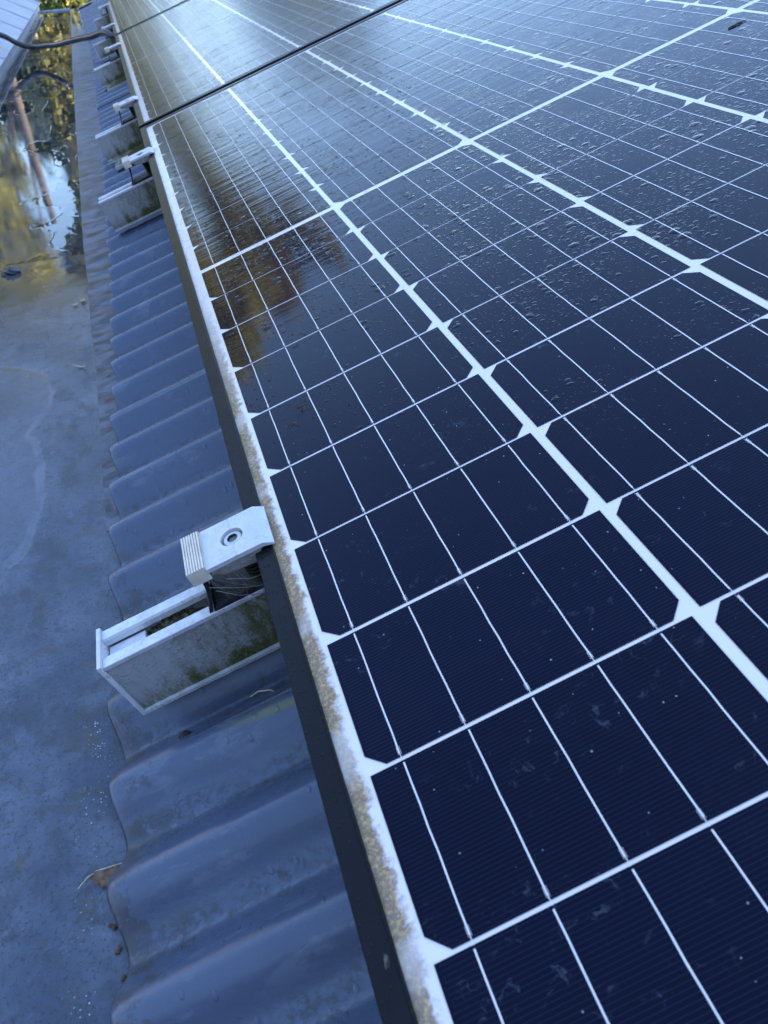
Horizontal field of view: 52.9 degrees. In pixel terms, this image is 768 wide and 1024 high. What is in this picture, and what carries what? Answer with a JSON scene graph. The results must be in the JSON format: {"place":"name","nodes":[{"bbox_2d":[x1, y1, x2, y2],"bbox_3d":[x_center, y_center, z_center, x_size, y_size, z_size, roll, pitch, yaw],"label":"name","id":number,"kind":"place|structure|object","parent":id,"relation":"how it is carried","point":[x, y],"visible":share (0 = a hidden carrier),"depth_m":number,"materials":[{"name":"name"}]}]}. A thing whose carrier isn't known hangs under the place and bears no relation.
{"place":"outdoors","nodes":[
{"label":"outdoors","id":0,"kind":"place"},
{"bbox_2d":[39,0,91,10],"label":"bush","id":1,"kind":"object","parent":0,"point":[49,5],"depth_m":11.80,"materials":[{"name":"green plant"}]},
{"bbox_2d":[53,0,90,8],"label":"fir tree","id":2,"kind":"object","parent":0,"point":[73,4],"visible":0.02,"depth_m":16.77,"materials":[{"name":"green plant"}]},
{"bbox_2d":[77,0,381,1023],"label":"corrugated roof","id":3,"kind":"structure","parent":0,"point":[227,896],"depth_m":0.49,"materials":[{"name":"grey metal"}]},
{"bbox_2d":[0,8,128,1023],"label":"valley gutter","id":4,"kind":"object","parent":3,"relation":"attached to","point":[62,837],"visible":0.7,"depth_m":0.70,"materials":[{"name":"grey metal"}]},
{"bbox_2d":[0,266,20,276],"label":"stone","id":5,"kind":"object","parent":4,"relation":"on","point":[8,271],"visible":1,"depth_m":1.32,"materials":[{"name":"grey stone"}]},
{"bbox_2d":[0,0,39,77],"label":"metal roof","id":6,"kind":"structure","parent":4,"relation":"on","point":[17,17],"depth_m":4.41,"materials":[{"name":"white metal"}]},
{"bbox_2d":[0,29,114,49],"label":"cable conduit","id":7,"kind":"object","parent":6,"relation":"attached to","point":[83,37],"visible":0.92,"depth_m":3.27,"materials":[{"name":"black plastic"}]},
{"bbox_2d":[0,10,84,265],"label":"puddle","id":8,"kind":"object","parent":4,"relation":"on","point":[66,226],"visible":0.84,"depth_m":2.52,"materials":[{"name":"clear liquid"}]},
{"bbox_2d":[78,863,121,888],"bbox_3d":[-0.172,0.224,0.469,0.029,0.008,0.011,-13,39,-12],"label":"dry leaf","id":9,"kind":"object","parent":4,"relation":"on","point":[101,877],"visible":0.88,"depth_m":0.47,"materials":[{"name":"plant"}]},
{"bbox_2d":[94,14,110,30],"bbox_3d":[-0.944,-2.644,3.848,1.074,0.067,0.086,-26,40,-1],"label":"mounting rail","id":10,"kind":"object","parent":3,"relation":"on","point":[102,21],"visible":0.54,"depth_m":3.84,"materials":[{"name":"silver metal"}]},
{"bbox_2d":[98,4,108,15],"bbox_3d":[-1.381,-2.485,3.830,0.060,0.049,0.038,-26,40,-1],"label":"end clamp","id":11,"kind":"object","parent":10,"relation":"attached to","point":[103,7],"visible":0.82,"depth_m":3.81,"materials":[{"name":"silver metal"}]},
{"bbox_2d":[93,38,115,59],"bbox_3d":[-0.652,-2.062,3.076,1.085,0.066,0.037,-26,40,-1],"label":"mounting rail","id":12,"kind":"object","parent":3,"relation":"on","point":[100,46],"visible":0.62,"depth_m":3.05,"materials":[{"name":"silver metal"}]},
{"bbox_2d":[101,23,114,38],"bbox_3d":[-1.077,-1.890,3.042,0.060,0.049,0.038,-26,40,-1],"label":"end clamp","id":13,"kind":"object","parent":12,"relation":"attached to","point":[109,26],"visible":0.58,"depth_m":3.02,"materials":[{"name":"silver metal"}]},
{"bbox_2d":[106,0,186,34],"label":"solar panel","id":14,"kind":"object","parent":12,"relation":"on","point":[124,15],"visible":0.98,"depth_m":3.05,"materials":[{"name":"glass"}]},
{"bbox_2d":[94,57,126,91],"bbox_3d":[-0.443,-1.649,2.533,1.088,0.066,0.086,-26,40,-1],"label":"mounting rail","id":15,"kind":"object","parent":3,"relation":"on","point":[110,75],"visible":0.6,"depth_m":2.53,"materials":[{"name":"silver metal"}]},
{"bbox_2d":[104,42,120,61],"bbox_3d":[-0.874,-1.494,2.516,0.060,0.049,0.038,-26,40,-1],"label":"end clamp","id":16,"kind":"object","parent":15,"relation":"attached to","point":[112,47],"visible":0.81,"depth_m":2.50,"materials":[{"name":"silver metal"}]},
{"bbox_2d":[115,0,402,127],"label":"solar panel","id":17,"kind":"object","parent":15,"relation":"on","point":[181,56],"visible":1,"depth_m":1.77,"materials":[{"name":"glass"}]},
{"bbox_2d":[95,118,144,170],"bbox_3d":[-0.134,-1.039,1.726,1.094,0.066,0.086,-26,40,-1],"label":"mounting rail","id":18,"kind":"object","parent":3,"relation":"on","point":[117,143],"visible":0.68,"depth_m":1.72,"materials":[{"name":"silver metal"}]},
{"bbox_2d":[113,96,137,124],"bbox_3d":[-0.562,-0.885,1.708,0.060,0.049,0.038,-26,40,-1],"label":"end clamp","id":19,"kind":"object","parent":18,"relation":"attached to","point":[124,104],"visible":0.82,"depth_m":1.70,"materials":[{"name":"silver metal"}]},
{"bbox_2d":[98,176,161,231],"bbox_3d":[0.015,-0.750,1.341,1.093,0.064,0.037,-26,40,-1],"label":"mounting rail","id":20,"kind":"object","parent":3,"relation":"on","point":[126,205],"visible":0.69,"depth_m":1.32,"materials":[{"name":"silver metal"}]},
{"bbox_2d":[121,147,154,185],"bbox_3d":[-0.407,-0.581,1.306,0.060,0.049,0.038,-26,40,-1],"label":"end clamp","id":21,"kind":"object","parent":20,"relation":"attached to","point":[139,157],"visible":0.81,"depth_m":1.29,"materials":[{"name":"silver metal"}]},
{"bbox_2d":[179,730,190,738],"bbox_3d":[-0.135,0.151,0.523,0.009,0.003,0.009,-27,40,0],"label":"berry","id":22,"kind":"object","parent":3,"relation":"on","point":[184,733],"visible":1,"depth_m":0.52,"materials":[{"name":"black"}]},
{"bbox_2d":[96,584,279,714],"bbox_3d":[0.321,-0.134,0.526,1.108,0.066,0.037,-26,40,-1],"label":"mounting rail","id":23,"kind":"object","parent":3,"relation":"on","point":[163,653],"visible":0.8,"depth_m":0.51,"materials":[{"name":"silver metal"}]},
{"bbox_2d":[180,506,274,612],"bbox_3d":[-0.092,0.033,0.491,0.060,0.049,0.038,-26,40,-1],"label":"end clamp","id":24,"kind":"object","parent":23,"relation":"attached to","point":[224,550],"visible":0.81,"depth_m":0.48,"materials":[{"name":"white metal"}]},
{"bbox_2d":[207,570,261,599],"bbox_3d":[-0.087,0.043,0.479,0.039,0.034,0.015,-26,40,-1],"label":"cobweb","id":25,"kind":"object","parent":24,"relation":"hanging from","point":[246,584],"visible":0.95,"depth_m":0.47},
{"bbox_2d":[140,0,767,1023],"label":"solar panel","id":26,"kind":"object","parent":23,"relation":"on","point":[476,294],"visible":1,"depth_m":0.45,"materials":[{"name":"blue glass"}]},
{"bbox_2d":[727,20,744,29],"bbox_3d":[0.367,-0.508,0.805,0.025,0.002,0.007,-26,40,-1],"label":"bird dropping","id":27,"kind":"object","parent":26,"relation":"attached to","point":[736,24],"visible":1,"depth_m":0.80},
{"bbox_2d":[250,689,273,697],"bbox_3d":[-0.084,0.125,0.533,0.020,0.008,0.013,-26,40,-1],"label":"grass stalk","id":28,"kind":"object","parent":3,"relation":"on","point":[261,691],"depth_m":0.54,"materials":[{"name":"plant"}]}
]}

